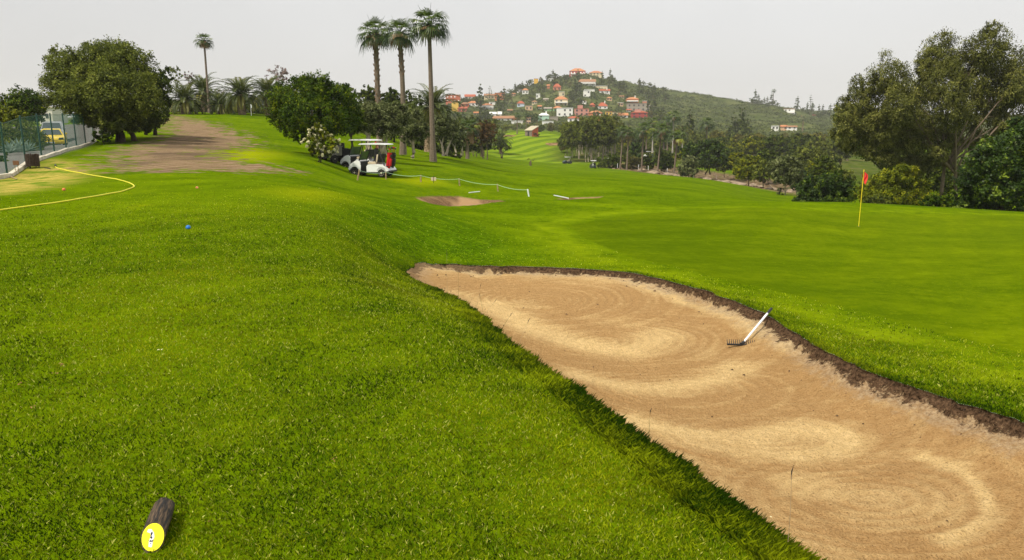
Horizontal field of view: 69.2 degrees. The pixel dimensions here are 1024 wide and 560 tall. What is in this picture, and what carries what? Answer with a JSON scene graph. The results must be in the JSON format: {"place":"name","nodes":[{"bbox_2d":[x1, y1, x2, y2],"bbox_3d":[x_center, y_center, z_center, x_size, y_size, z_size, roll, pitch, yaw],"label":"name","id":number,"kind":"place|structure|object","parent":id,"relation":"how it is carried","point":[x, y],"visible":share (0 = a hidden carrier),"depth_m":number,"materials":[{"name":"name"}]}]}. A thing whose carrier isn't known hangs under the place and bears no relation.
{"place":"outdoors","nodes":[
{"label":"outdoors","id":0,"kind":"place"},
{"bbox_2d":[0,75,1023,559],"bbox_3d":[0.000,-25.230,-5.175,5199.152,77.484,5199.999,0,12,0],"label":"ground","id":1,"kind":"structure","parent":0,"point":[950,275],"depth_m":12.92,"materials":[{"name":"plant"}]},
{"bbox_2d":[0,140,22,152],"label":"agave","id":2,"kind":"object","parent":1,"relation":"on","point":[9,149],"visible":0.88,"depth_m":36.87,"materials":[{"name":"green plant"}]},
{"bbox_2d":[0,106,27,125],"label":"broad bush","id":3,"kind":"object","parent":1,"relation":"on","point":[6,116],"visible":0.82,"depth_m":46.67,"materials":[{"name":"green plant"}]},
{"bbox_2d":[0,83,49,128],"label":"round tree","id":4,"kind":"object","parent":1,"relation":"on","point":[28,102],"visible":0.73,"depth_m":63.73,"materials":[{"name":"green plant"}]},
{"bbox_2d":[0,119,51,151],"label":"clipped hedge","id":5,"kind":"object","parent":1,"relation":"on","point":[15,133],"visible":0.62,"depth_m":42.01,"materials":[{"name":"green plant"}]},
{"bbox_2d":[24,153,39,168],"bbox_3d":[-19.155,-4.710,29.659,0.492,0.668,0.495,0,12,0],"label":"waste bin","id":6,"kind":"object","parent":1,"relation":"on","point":[32,160],"visible":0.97,"depth_m":29.46,"materials":[{"name":"brown wood"}]},
{"bbox_2d":[0,113,96,178],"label":"fence","id":7,"kind":"object","parent":1,"relation":"on","point":[21,167],"visible":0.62,"depth_m":36.19,"materials":[{"name":"teal"}]},
{"bbox_2d":[40,121,66,135],"bbox_3d":[-39.407,-12.737,63.741,2.120,1.740,4.500,-6,13,-27],"label":"van","id":8,"kind":"object","parent":1,"relation":"on","point":[55,124],"visible":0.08,"depth_m":62.91,"materials":[{"name":"silver metal"}]},
{"bbox_2d":[40,107,67,123],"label":"garden building","id":9,"kind":"structure","parent":1,"relation":"on","point":[55,116],"depth_m":115.74,"materials":[{"name":"paint"}]},
{"bbox_2d":[41,128,67,145],"bbox_3d":[-34.062,-10.573,54.993,2.080,1.280,4.310,-6,13,-27],"label":"car","id":10,"kind":"object","parent":1,"relation":"on","point":[58,135],"visible":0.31,"depth_m":54.09,"materials":[{"name":"yellow paint"}]},
{"bbox_2d":[0,166,134,210],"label":"garden hose","id":11,"kind":"object","parent":1,"relation":"on","point":[76,198],"visible":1,"depth_m":17.26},
{"bbox_2d":[35,34,167,142],"bbox_3d":[-26.235,-12.203,47.348,6.235,6.852,10.085,-11,16,-43],"label":"spreading tree","id":12,"kind":"object","parent":1,"relation":"on","point":[102,83],"visible":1,"depth_m":46.14,"materials":[{"name":"green plant"}]},
{"bbox_2d":[91,129,114,144],"bbox_3d":[-25.414,-8.887,46.181,1.463,0.992,0.838,0,12,0],"label":"shrub","id":13,"kind":"object","parent":1,"relation":"on","point":[105,136],"visible":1,"depth_m":46.04,"materials":[{"name":"green plant"}]},
{"bbox_2d":[133,65,175,134],"bbox_3d":[-24.511,-12.212,50.287,3.659,4.760,3.797,0,12,0],"label":"side tree","id":14,"kind":"object","parent":1,"relation":"on","point":[153,124],"visible":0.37,"depth_m":50.18,"materials":[{"name":"green plant"}]},
{"bbox_2d":[141,497,174,552],"bbox_3d":[-1.421,0.979,2.982,0.091,0.093,0.276,-3,12,-14],"label":"log marker","id":15,"kind":"object","parent":1,"relation":"on","point":[155,528],"visible":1,"depth_m":2.91,"materials":[{"name":"wood"}]},
{"bbox_2d":[166,80,211,114],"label":"feather palm","id":16,"kind":"object","parent":1,"relation":"on","point":[183,94],"visible":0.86,"depth_m":81.03,"materials":[{"name":"plant"}]},
{"bbox_2d":[178,72,224,111],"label":"feather palm","id":17,"kind":"object","parent":1,"relation":"on","point":[201,81],"visible":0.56,"depth_m":92.62,"materials":[{"name":"plant"}]},
{"bbox_2d":[194,32,215,112],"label":"fan palm","id":18,"kind":"object","parent":1,"relation":"on","point":[204,44],"visible":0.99,"depth_m":86.36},
{"bbox_2d":[200,89,236,113],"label":"feather palm","id":19,"kind":"object","parent":1,"relation":"on","point":[217,106],"visible":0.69,"depth_m":83.20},
{"bbox_2d":[212,76,266,114],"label":"feather palm","id":20,"kind":"object","parent":1,"relation":"on","point":[239,97],"visible":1,"depth_m":80.99,"materials":[{"name":"plant"}]},
{"bbox_2d":[248,75,284,114],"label":"feather palm","id":21,"kind":"object","parent":1,"relation":"on","point":[268,83],"visible":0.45,"depth_m":86.61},
{"bbox_2d":[266,65,289,85],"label":"thin tree","id":22,"kind":"object","parent":1,"relation":"on","point":[283,72],"visible":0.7,"depth_m":104.19,"materials":[{"name":"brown plant"}]},
{"bbox_2d":[261,70,365,153],"bbox_3d":[-12.334,-10.305,45.476,6.408,5.150,5.928,0,12,0],"label":"rounded tree","id":23,"kind":"object","parent":1,"relation":"on","point":[302,104],"visible":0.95,"depth_m":44.65,"materials":[{"name":"green plant"}]},
{"bbox_2d":[300,123,340,162],"bbox_3d":[-10.567,-7.611,41.254,2.266,2.249,1.165,2,12,10],"label":"flowering shrub","id":24,"kind":"object","parent":1,"relation":"on","point":[318,144],"visible":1,"depth_m":41.09,"materials":[{"name":"green plant"}]},
{"bbox_2d":[318,143,349,162],"bbox_3d":[-10.768,-7.794,45.484,1.216,1.200,2.300,8,14,34],"label":"utility vehicle","id":25,"kind":"object","parent":1,"relation":"on","point":[340,155],"visible":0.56,"depth_m":45.04,"materials":[{"name":"grey paint"}]},
{"bbox_2d":[340,110,369,146],"bbox_3d":[-11.617,-10.900,53.870,2.469,3.472,1.448,0,12,0],"label":"slender tree","id":26,"kind":"object","parent":1,"relation":"on","point":[365,124],"visible":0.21,"depth_m":53.81,"materials":[{"name":"green plant"}]},
{"bbox_2d":[340,139,381,167],"bbox_3d":[-9.102,-7.620,45.188,2.570,1.875,1.280,5,13,23],"label":"golf cart","id":27,"kind":"object","parent":1,"relation":"on","point":[350,158],"visible":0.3,"depth_m":45.06,"materials":[{"name":"white plastic"}]},
{"bbox_2d":[356,101,379,149],"bbox_3d":[-11.594,-12.612,60.738,3.551,4.021,2.648,-6,13,-27],"label":"olive tree","id":28,"kind":"object","parent":1,"relation":"on","point":[364,131],"visible":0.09,"depth_m":60.73,"materials":[{"name":"green plant"}]},
{"bbox_2d":[357,84,382,105],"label":"backdrop tree","id":29,"kind":"object","parent":1,"relation":"on","point":[369,94],"visible":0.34,"depth_m":106.48,"materials":[{"name":"green plant"}]},
{"bbox_2d":[348,143,396,176],"bbox_3d":[-7.971,-6.878,42.483,2.570,1.875,1.280,3,12,15],"label":"golf cart","id":30,"kind":"object","parent":1,"relation":"on","point":[378,166],"visible":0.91,"depth_m":42.14,"materials":[{"name":"white plastic"}]},
{"bbox_2d":[386,145,392,167],"bbox_3d":[-6.931,-6.945,41.910,0.338,1.253,0.280,12,14,13],"label":"golf bag","id":31,"kind":"object","parent":30,"relation":"on","point":[389,160],"visible":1,"depth_m":41.85,"materials":[{"name":"red fabric"}]},
{"bbox_2d":[355,15,393,148],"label":"fan palm","id":32,"kind":"object","parent":1,"relation":"on","point":[373,37],"visible":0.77,"depth_m":68.77,"materials":[{"name":"plant"}]},
{"bbox_2d":[358,99,410,154],"bbox_3d":[-9.460,-11.259,54.846,4.130,4.036,2.223,0,12,0],"label":"olive tree","id":33,"kind":"object","parent":1,"relation":"on","point":[383,117],"visible":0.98,"depth_m":54.39,"materials":[{"name":"green plant"}]},
{"bbox_2d":[380,87,400,139],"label":"backdrop tree","id":34,"kind":"object","parent":1,"relation":"on","point":[391,95],"visible":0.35,"depth_m":108.33,"materials":[{"name":"green plant"}]},
{"bbox_2d":[373,99,416,141],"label":"backdrop tree","id":35,"kind":"object","parent":1,"relation":"on","point":[385,100],"depth_m":101.43,"materials":[{"name":"green plant"}]},
{"bbox_2d":[378,17,418,154],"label":"fan palm","id":36,"kind":"object","parent":1,"relation":"on","point":[399,39],"visible":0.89,"depth_m":66.00,"materials":[{"name":"plant"}]},
{"bbox_2d":[399,90,422,106],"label":"backdrop tree","id":37,"kind":"object","parent":1,"relation":"on","point":[410,99],"visible":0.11,"depth_m":106.65,"materials":[{"name":"green plant"}]},
{"bbox_2d":[399,105,430,157],"bbox_3d":[-8.024,-12.143,60.815,2.469,4.298,2.501,9,15,37],"label":"olive tree","id":38,"kind":"object","parent":1,"relation":"on","point":[416,132],"visible":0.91,"depth_m":60.50,"materials":[{"name":"green plant"}]},
{"bbox_2d":[406,105,435,149],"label":"backdrop tree","id":39,"kind":"object","parent":1,"relation":"on","point":[418,145],"visible":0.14,"depth_m":97.73,"materials":[{"name":"green plant"}]},
{"bbox_2d":[406,7,450,161],"bbox_3d":[-6.936,-16.501,62.926,4.110,13.042,4.072,0,12,0],"label":"fan palm","id":40,"kind":"object","parent":1,"relation":"on","point":[428,30],"visible":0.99,"depth_m":62.22,"materials":[{"name":"plant"}]},
{"bbox_2d":[405,83,463,151],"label":"feather palm","id":41,"kind":"object","parent":1,"relation":"on","point":[438,108],"visible":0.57,"depth_m":77.28,"materials":[{"name":"plant"}]},
{"bbox_2d":[428,112,459,155],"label":"olive tree","id":42,"kind":"object","parent":1,"relation":"on","point":[442,127],"visible":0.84,"depth_m":76.20,"materials":[{"name":"green plant"}]},
{"bbox_2d":[436,120,463,157],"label":"backdrop tree","id":43,"kind":"object","parent":1,"relation":"on","point":[451,152],"visible":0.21,"depth_m":103.00,"materials":[{"name":"green plant"}]},
{"bbox_2d":[445,122,469,155],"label":"olive tree","id":44,"kind":"object","parent":1,"relation":"on","point":[461,141],"visible":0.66,"depth_m":93.20,"materials":[{"name":"green plant"}]},
{"bbox_2d":[458,117,480,158],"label":"tree","id":45,"kind":"object","parent":1,"relation":"on","point":[471,132],"visible":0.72,"depth_m":102.56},
{"bbox_2d":[464,136,481,151],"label":"undergrowth bush","id":46,"kind":"object","parent":1,"relation":"on","point":[473,147],"visible":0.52,"depth_m":147.12,"materials":[{"name":"green plant"}]},
{"bbox_2d":[475,84,485,108],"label":"hillside conifer","id":47,"kind":"object","parent":1,"relation":"on","point":[479,100],"visible":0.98,"depth_m":669.84,"materials":[{"name":"green plant"}]},
{"bbox_2d":[470,119,497,159],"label":"rusty tree","id":48,"kind":"object","parent":1,"relation":"on","point":[484,135],"visible":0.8,"depth_m":146.69,"materials":[{"name":"brown plant"}]},
{"bbox_2d":[13,213,968,550],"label":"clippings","id":49,"kind":"object","parent":1,"relation":"on","point":[327,439],"visible":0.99,"depth_m":3.91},
{"bbox_2d":[491,139,510,158],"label":"lone tree","id":50,"kind":"object","parent":1,"relation":"on","point":[499,144],"visible":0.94,"depth_m":196.62,"materials":[{"name":"green plant"}]},
{"bbox_2d":[492,128,513,153],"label":"tree","id":51,"kind":"object","parent":1,"relation":"on","point":[500,135],"visible":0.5,"depth_m":220.47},
{"bbox_2d":[524,126,538,136],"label":"brick hut","id":52,"kind":"object","parent":1,"relation":"on","point":[530,130],"visible":0.8,"depth_m":280.83,"materials":[{"name":"white brick"}]},
{"bbox_2d":[554,96,567,105],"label":"hill house","id":53,"kind":"structure","parent":1,"relation":"on","point":[560,100],"depth_m":666.44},
{"bbox_2d":[557,108,572,115],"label":"hill house","id":54,"kind":"structure","parent":1,"relation":"on","point":[564,111],"depth_m":605.11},
{"bbox_2d":[560,121,583,158],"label":"grove tree","id":55,"kind":"object","parent":1,"relation":"on","point":[571,140],"visible":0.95,"depth_m":210.94,"materials":[{"name":"green plant"}]},
{"bbox_2d":[574,105,588,115],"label":"hill house","id":56,"kind":"structure","parent":1,"relation":"on","point":[581,110],"depth_m":605.23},
{"bbox_2d":[573,116,598,161],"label":"grove tree","id":57,"kind":"object","parent":1,"relation":"on","point":[586,133],"visible":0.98,"depth_m":208.92,"materials":[{"name":"green plant"}]},
{"bbox_2d":[578,78,595,86],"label":"hill house","id":58,"kind":"structure","parent":1,"relation":"on","point":[590,81],"depth_m":778.07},
{"bbox_2d":[587,117,612,161],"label":"grove tree","id":59,"kind":"object","parent":1,"relation":"on","point":[600,128],"visible":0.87,"depth_m":209.31,"materials":[{"name":"green plant"}]},
{"bbox_2d":[600,116,621,157],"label":"grove tree","id":60,"kind":"object","parent":1,"relation":"on","point":[611,142],"visible":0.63,"depth_m":211.35,"materials":[{"name":"green plant"}]},
{"bbox_2d":[602,153,625,168],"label":"shrub","id":61,"kind":"object","parent":1,"relation":"on","point":[614,160],"visible":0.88,"depth_m":185.05,"materials":[{"name":"green plant"}]},
{"bbox_2d":[616,125,627,168],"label":"fan palm","id":62,"kind":"object","parent":1,"relation":"on","point":[620,132],"visible":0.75,"depth_m":179.62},
{"bbox_2d":[620,125,635,169],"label":"fan palm","id":63,"kind":"object","parent":1,"relation":"on","point":[628,135],"visible":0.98,"depth_m":178.29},
{"bbox_2d":[623,156,640,169],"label":"shrub","id":64,"kind":"object","parent":1,"relation":"on","point":[635,162],"visible":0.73,"depth_m":185.13,"materials":[{"name":"green plant"}]},
{"bbox_2d":[427,73,839,135],"bbox_3d":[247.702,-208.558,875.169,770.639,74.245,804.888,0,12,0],"label":"hill","id":65,"kind":"structure","parent":1,"relation":"on","point":[755,127],"depth_m":701.88,"materials":[{"name":"plant"}]},
{"bbox_2d":[626,142,645,157],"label":"shrub","id":66,"kind":"object","parent":1,"relation":"on","point":[636,146],"visible":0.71,"depth_m":199.24,"materials":[{"name":"green plant"}]},
{"bbox_2d":[626,103,649,111],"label":"hill house","id":67,"kind":"structure","parent":1,"relation":"on","point":[634,106],"depth_m":652.15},
{"bbox_2d":[631,109,648,118],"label":"hill house","id":68,"kind":"structure","parent":1,"relation":"on","point":[637,113],"depth_m":587.59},
{"bbox_2d":[632,122,652,171],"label":"fan palm","id":69,"kind":"object","parent":1,"relation":"on","point":[642,132],"visible":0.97,"depth_m":174.08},
{"bbox_2d":[639,153,655,169],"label":"shrub","id":70,"kind":"object","parent":1,"relation":"on","point":[648,159],"visible":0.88,"depth_m":181.39,"materials":[{"name":"green plant"}]},
{"bbox_2d":[645,116,659,152],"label":"fan palm","id":71,"kind":"object","parent":1,"relation":"on","point":[652,123],"visible":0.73,"depth_m":234.50,"materials":[{"name":"green plant"}]},
{"bbox_2d":[652,146,665,163],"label":"shrub","id":72,"kind":"object","parent":1,"relation":"on","point":[662,151],"visible":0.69,"depth_m":196.67,"materials":[{"name":"green plant"}]},
{"bbox_2d":[648,120,671,171],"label":"fan palm","id":73,"kind":"object","parent":1,"relation":"on","point":[661,133],"visible":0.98,"depth_m":168.01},
{"bbox_2d":[653,138,668,150],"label":"tree","id":74,"kind":"object","parent":1,"relation":"on","point":[656,143],"visible":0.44,"depth_m":273.64,"materials":[{"name":"green plant"}]},
{"bbox_2d":[655,154,673,171],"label":"shrub","id":75,"kind":"object","parent":1,"relation":"on","point":[664,162],"visible":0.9,"depth_m":173.58,"materials":[{"name":"green plant"}]},
{"bbox_2d":[665,110,683,152],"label":"fan palm","id":76,"kind":"object","parent":1,"relation":"on","point":[673,118],"visible":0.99,"depth_m":238.69,"materials":[{"name":"green plant"}]},
{"bbox_2d":[666,130,688,172],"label":"fan palm","id":77,"kind":"object","parent":1,"relation":"on","point":[678,134],"visible":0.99,"depth_m":161.80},
{"bbox_2d":[677,155,700,177],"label":"olive tree","id":78,"kind":"object","parent":1,"relation":"on","point":[689,165],"visible":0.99,"depth_m":138.15,"materials":[{"name":"green plant"}]},
{"bbox_2d":[684,109,695,135],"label":"tree","id":79,"kind":"object","parent":1,"relation":"on","point":[691,125],"visible":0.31,"depth_m":312.71,"materials":[{"name":"green plant"}]},
{"bbox_2d":[678,138,734,174],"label":"dark dome tree","id":80,"kind":"object","parent":1,"relation":"on","point":[712,152],"visible":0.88,"depth_m":156.71,"materials":[{"name":"green plant"}]},
{"bbox_2d":[698,117,716,138],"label":"fan palm","id":81,"kind":"object","parent":1,"relation":"on","point":[705,126],"visible":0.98,"depth_m":243.83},
{"bbox_2d":[395,255,1023,559],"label":"grass fringe","id":82,"kind":"object","parent":1,"relation":"on","point":[730,519],"depth_m":3.75,"materials":[{"name":"plant"}]},
{"bbox_2d":[406,262,1023,559],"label":"bunker sand","id":83,"kind":"structure","parent":1,"relation":"on","point":[857,489],"depth_m":8.57,"materials":[{"name":"sand"}]},
{"bbox_2d":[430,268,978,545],"bbox_3d":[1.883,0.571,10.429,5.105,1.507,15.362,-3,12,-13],"label":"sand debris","id":84,"kind":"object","parent":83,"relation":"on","point":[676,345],"visible":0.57,"depth_m":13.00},
{"bbox_2d":[727,307,772,345],"bbox_3d":[3.873,0.750,11.690,1.202,0.423,0.336,-9,15,-38],"label":"bunker rake","id":85,"kind":"object","parent":83,"relation":"on","point":[742,343],"visible":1,"depth_m":11.55,"materials":[{"name":"white plastic"}]},
{"bbox_2d":[710,129,728,140],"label":"tree","id":86,"kind":"object","parent":1,"relation":"on","point":[715,134],"visible":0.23,"depth_m":283.63,"materials":[{"name":"green plant"}]},
{"bbox_2d":[727,112,738,139],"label":"tree","id":87,"kind":"object","parent":1,"relation":"on","point":[733,131],"visible":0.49,"depth_m":390.54,"materials":[{"name":"green plant"}]},
{"bbox_2d":[725,142,745,155],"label":"tree","id":88,"kind":"object","parent":1,"relation":"on","point":[736,146],"visible":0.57,"depth_m":254.39,"materials":[{"name":"green plant"}]},
{"bbox_2d":[727,152,745,179],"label":"tree","id":89,"kind":"object","parent":1,"relation":"on","point":[733,157],"visible":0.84,"depth_m":147.79,"materials":[{"name":"green plant"}]},
{"bbox_2d":[733,101,746,136],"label":"tree","id":90,"kind":"object","parent":1,"relation":"on","point":[740,123],"visible":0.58,"depth_m":390.03,"materials":[{"name":"green plant"}]},
{"bbox_2d":[732,154,765,185],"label":"tree","id":91,"kind":"object","parent":1,"relation":"on","point":[743,168],"visible":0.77,"depth_m":122.22,"materials":[{"name":"green plant"}]},
{"bbox_2d":[740,136,764,155],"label":"woodland tree","id":92,"kind":"object","parent":1,"relation":"on","point":[752,144],"visible":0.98,"depth_m":220.88,"materials":[{"name":"green plant"}]},
{"bbox_2d":[751,159,772,187],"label":"tree","id":93,"kind":"object","parent":1,"relation":"on","point":[760,173],"visible":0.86,"depth_m":116.56,"materials":[{"name":"green plant"}]},
{"bbox_2d":[754,148,784,182],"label":"woodland tree","id":94,"kind":"object","parent":1,"relation":"on","point":[772,154],"visible":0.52,"depth_m":157.44,"materials":[{"name":"green plant"}]},
{"bbox_2d":[756,134,793,152],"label":"woodland tree","id":95,"kind":"object","parent":1,"relation":"on","point":[774,145],"visible":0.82,"depth_m":225.12,"materials":[{"name":"green plant"}]},
{"bbox_2d":[765,154,806,194],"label":"forked olive tree","id":96,"kind":"object","parent":1,"relation":"on","point":[779,163],"visible":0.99,"depth_m":90.79,"materials":[{"name":"green plant"}]},
{"bbox_2d":[784,133,810,150],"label":"woodland tree","id":97,"kind":"object","parent":1,"relation":"on","point":[800,140],"visible":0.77,"depth_m":254.65,"materials":[{"name":"green plant"}]},
{"bbox_2d":[790,170,809,189],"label":"bush","id":98,"kind":"object","parent":1,"relation":"on","point":[794,185],"visible":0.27,"depth_m":117.00,"materials":[{"name":"green plant"}]},
{"bbox_2d":[788,143,827,170],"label":"woodland tree","id":99,"kind":"object","parent":1,"relation":"on","point":[807,154],"visible":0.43,"depth_m":146.93,"materials":[{"name":"green plant"}]},
{"bbox_2d":[803,136,832,153],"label":"woodland tree","id":100,"kind":"object","parent":1,"relation":"on","point":[817,143],"visible":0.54,"depth_m":210.91,"materials":[{"name":"green plant"}]},
{"bbox_2d":[806,154,843,180],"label":"woodland tree","id":101,"kind":"object","parent":1,"relation":"on","point":[820,167],"visible":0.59,"depth_m":103.38,"materials":[{"name":"green plant"}]},
{"bbox_2d":[791,168,860,201],"bbox_3d":[26.157,-7.438,61.711,5.434,3.708,2.917,0,12,0],"label":"laurel bush","id":102,"kind":"object","parent":1,"relation":"on","point":[824,188],"visible":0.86,"depth_m":61.23,"materials":[{"name":"green plant"}]},
{"bbox_2d":[825,141,851,164],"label":"woodland tree","id":103,"kind":"object","parent":1,"relation":"on","point":[839,154],"visible":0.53,"depth_m":206.11,"materials":[{"name":"green plant"}]},
{"bbox_2d":[826,167,856,186],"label":"bush","id":104,"kind":"object","parent":1,"relation":"on","point":[846,173],"visible":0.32,"depth_m":93.98,"materials":[{"name":"green plant"}]},
{"bbox_2d":[862,194,893,203],"bbox_3d":[26.560,-5.676,53.929,2.432,1.185,1.294,0,12,0],"label":"shrub","id":105,"kind":"object","parent":1,"relation":"on","point":[874,199],"visible":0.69,"depth_m":53.73,"materials":[{"name":"green plant"}]},
{"bbox_2d":[852,162,939,205],"bbox_3d":[30.137,-7.199,57.346,7.081,3.738,3.062,0,12,0],"label":"golden bush","id":106,"kind":"object","parent":1,"relation":"on","point":[901,174],"visible":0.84,"depth_m":57.19,"materials":[{"name":"green plant"}]},
{"bbox_2d":[831,102,964,199],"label":"dark understorey tree","id":107,"kind":"object","parent":1,"relation":"on","point":[935,178],"visible":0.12,"depth_m":76.58,"materials":[{"name":"green plant"}]},
{"bbox_2d":[827,19,1023,199],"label":"eucalyptus tree","id":108,"kind":"object","parent":1,"relation":"on","point":[906,113],"visible":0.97,"depth_m":63.69,"materials":[{"name":"green plant"}]},
{"bbox_2d":[918,193,953,206],"bbox_3d":[29.764,-5.413,51.984,2.742,1.305,1.448,0,12,0],"label":"shrub","id":109,"kind":"object","parent":1,"relation":"on","point":[935,200],"visible":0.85,"depth_m":51.73,"materials":[{"name":"green plant"}]},
{"bbox_2d":[952,116,1023,211],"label":"glossy tree","id":110,"kind":"object","parent":1,"relation":"on","point":[998,178],"visible":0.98,"depth_m":44.34,"materials":[{"name":"green plant"}]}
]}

